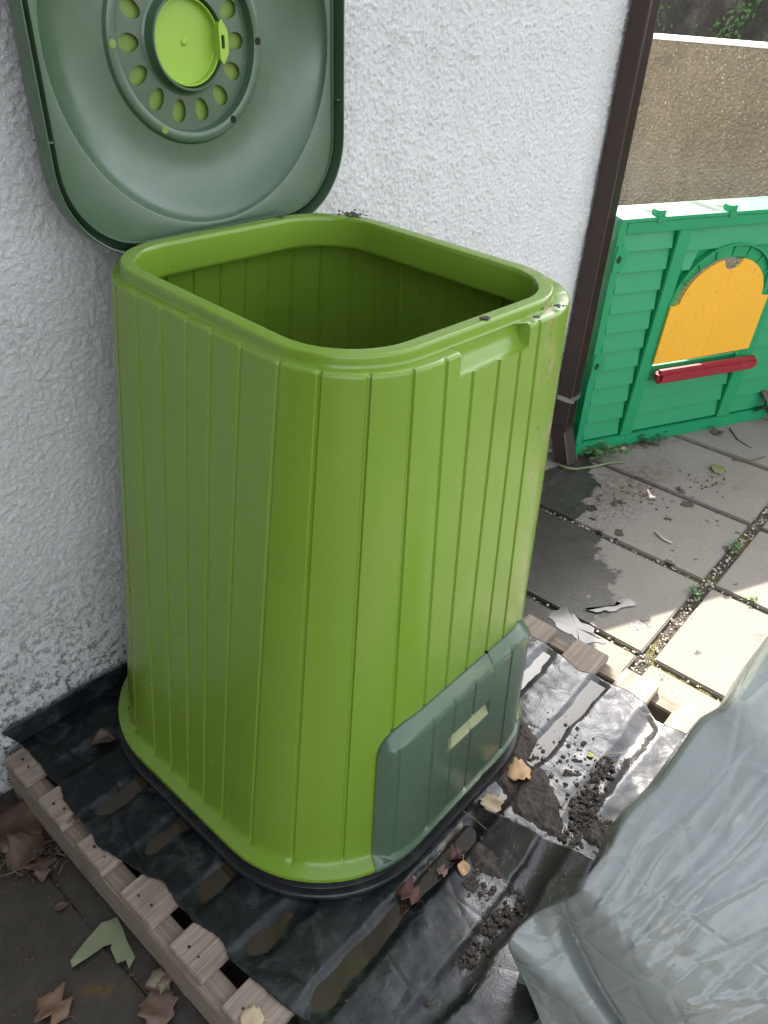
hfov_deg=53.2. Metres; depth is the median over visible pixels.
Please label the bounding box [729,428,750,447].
twig
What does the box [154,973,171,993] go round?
fallen leaf
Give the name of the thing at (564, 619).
puddle
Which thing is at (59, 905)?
fallen leaf
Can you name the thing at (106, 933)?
plastic scrap
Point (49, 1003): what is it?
fallen leaf
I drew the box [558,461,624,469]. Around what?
stem
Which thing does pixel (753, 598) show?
weed plant
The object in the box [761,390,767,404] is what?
fallen leaf
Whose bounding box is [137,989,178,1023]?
fallen leaf
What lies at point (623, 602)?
puddle
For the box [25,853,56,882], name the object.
fallen leaf
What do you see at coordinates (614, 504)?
soil crumbs
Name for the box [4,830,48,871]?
fallen leaf
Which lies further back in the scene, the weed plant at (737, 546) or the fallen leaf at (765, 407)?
the fallen leaf at (765, 407)
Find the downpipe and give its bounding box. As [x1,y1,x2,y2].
[551,0,660,465]
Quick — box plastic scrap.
[70,917,134,967]
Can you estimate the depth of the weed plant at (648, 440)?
3.18 m
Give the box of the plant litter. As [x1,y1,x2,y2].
[0,435,677,883]
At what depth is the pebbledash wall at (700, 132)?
3.57 m
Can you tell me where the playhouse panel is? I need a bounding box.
[573,196,767,455]
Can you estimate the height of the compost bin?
1.023 m
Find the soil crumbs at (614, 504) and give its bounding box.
[4,470,727,1018]
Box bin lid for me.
[7,0,344,253]
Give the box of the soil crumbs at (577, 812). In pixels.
[311,712,620,1014]
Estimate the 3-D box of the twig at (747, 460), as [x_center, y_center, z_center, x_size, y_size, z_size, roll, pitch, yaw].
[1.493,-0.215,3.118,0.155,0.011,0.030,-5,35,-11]
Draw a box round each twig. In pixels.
[0,861,29,877]
[592,751,629,773]
[654,531,671,543]
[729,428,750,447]
[732,456,765,460]
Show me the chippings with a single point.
(690, 600)
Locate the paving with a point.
(714, 643)
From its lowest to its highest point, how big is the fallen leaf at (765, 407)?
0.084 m
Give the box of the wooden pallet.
[4,614,707,1023]
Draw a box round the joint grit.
[39,418,767,1023]
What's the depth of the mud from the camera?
1.61 m
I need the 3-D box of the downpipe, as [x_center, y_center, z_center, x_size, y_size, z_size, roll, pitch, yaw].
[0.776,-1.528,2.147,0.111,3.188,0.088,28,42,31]
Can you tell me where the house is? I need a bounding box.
[0,0,631,795]
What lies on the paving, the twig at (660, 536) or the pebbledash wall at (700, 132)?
the twig at (660, 536)
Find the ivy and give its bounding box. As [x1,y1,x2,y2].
[657,0,765,41]
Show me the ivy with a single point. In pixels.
(739, 24)
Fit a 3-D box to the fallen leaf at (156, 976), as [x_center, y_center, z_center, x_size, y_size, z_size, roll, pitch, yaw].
[-0.419,0.864,1.415,0.035,0.026,0.039,10,35,10]
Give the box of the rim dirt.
[276,209,564,319]
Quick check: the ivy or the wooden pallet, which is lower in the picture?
the wooden pallet
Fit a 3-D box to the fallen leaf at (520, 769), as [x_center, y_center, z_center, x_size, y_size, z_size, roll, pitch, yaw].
[0.298,0.561,1.665,0.056,0.025,0.064,28,42,31]
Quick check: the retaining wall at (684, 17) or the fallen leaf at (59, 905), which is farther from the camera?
the retaining wall at (684, 17)
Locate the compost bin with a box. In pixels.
[111,213,569,899]
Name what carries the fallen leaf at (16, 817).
on the paving
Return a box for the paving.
[0,357,767,1023]
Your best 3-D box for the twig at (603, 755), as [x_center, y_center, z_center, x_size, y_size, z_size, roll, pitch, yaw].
[0.498,0.548,1.707,0.117,0.006,0.025,-18,40,-27]
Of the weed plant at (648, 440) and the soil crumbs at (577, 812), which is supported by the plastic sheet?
the soil crumbs at (577, 812)
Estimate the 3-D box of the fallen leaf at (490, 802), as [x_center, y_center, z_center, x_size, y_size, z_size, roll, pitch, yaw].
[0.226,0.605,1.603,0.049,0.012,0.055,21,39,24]
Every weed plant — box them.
[578,442,628,460]
[636,431,666,445]
[689,584,702,598]
[728,539,741,550]
[743,593,759,602]
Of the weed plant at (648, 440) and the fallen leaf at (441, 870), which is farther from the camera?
the weed plant at (648, 440)
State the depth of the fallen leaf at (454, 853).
1.51 m
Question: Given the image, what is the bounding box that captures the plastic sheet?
[1,634,685,1023]
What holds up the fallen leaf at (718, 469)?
on the paving
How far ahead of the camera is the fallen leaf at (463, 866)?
1.48 m
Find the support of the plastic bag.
on the paving
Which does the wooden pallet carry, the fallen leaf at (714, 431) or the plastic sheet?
the plastic sheet
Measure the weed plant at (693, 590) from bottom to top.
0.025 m
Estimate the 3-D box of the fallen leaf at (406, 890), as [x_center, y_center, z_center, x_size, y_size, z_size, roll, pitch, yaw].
[0.048,0.712,1.429,0.048,0.030,0.049,-12,38,-21]
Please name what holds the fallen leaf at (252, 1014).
on the wooden pallet
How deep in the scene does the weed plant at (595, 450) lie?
3.08 m
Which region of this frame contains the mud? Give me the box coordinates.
[470,719,603,878]
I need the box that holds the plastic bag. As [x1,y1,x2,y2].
[508,636,767,1023]
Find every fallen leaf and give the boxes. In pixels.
[0,799,54,852]
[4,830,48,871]
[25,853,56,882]
[32,981,76,1023]
[54,901,71,909]
[90,728,118,744]
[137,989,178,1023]
[154,973,171,993]
[240,1004,270,1023]
[396,875,423,904]
[435,863,447,876]
[448,844,466,859]
[457,855,469,876]
[480,790,503,812]
[507,757,530,780]
[711,426,723,434]
[711,464,724,474]
[754,406,767,413]
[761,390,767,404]
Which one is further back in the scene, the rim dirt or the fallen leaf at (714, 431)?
the fallen leaf at (714, 431)
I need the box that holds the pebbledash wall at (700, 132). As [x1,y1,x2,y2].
[618,33,767,356]
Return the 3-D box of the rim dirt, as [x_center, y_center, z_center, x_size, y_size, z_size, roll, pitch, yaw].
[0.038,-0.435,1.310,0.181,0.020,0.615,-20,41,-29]
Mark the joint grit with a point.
(559, 478)
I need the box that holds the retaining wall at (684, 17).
[654,0,767,41]
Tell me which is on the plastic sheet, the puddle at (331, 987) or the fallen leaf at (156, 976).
the puddle at (331, 987)
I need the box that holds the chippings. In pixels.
[531,505,767,700]
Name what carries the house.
on the ground
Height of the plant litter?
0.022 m
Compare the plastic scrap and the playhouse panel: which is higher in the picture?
the playhouse panel
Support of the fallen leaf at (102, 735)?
on the plastic sheet
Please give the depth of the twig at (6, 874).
1.57 m
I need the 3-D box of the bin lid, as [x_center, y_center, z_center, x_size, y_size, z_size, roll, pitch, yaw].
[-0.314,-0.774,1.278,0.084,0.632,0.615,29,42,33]
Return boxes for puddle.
[95,652,604,1012]
[549,607,605,643]
[585,597,635,611]

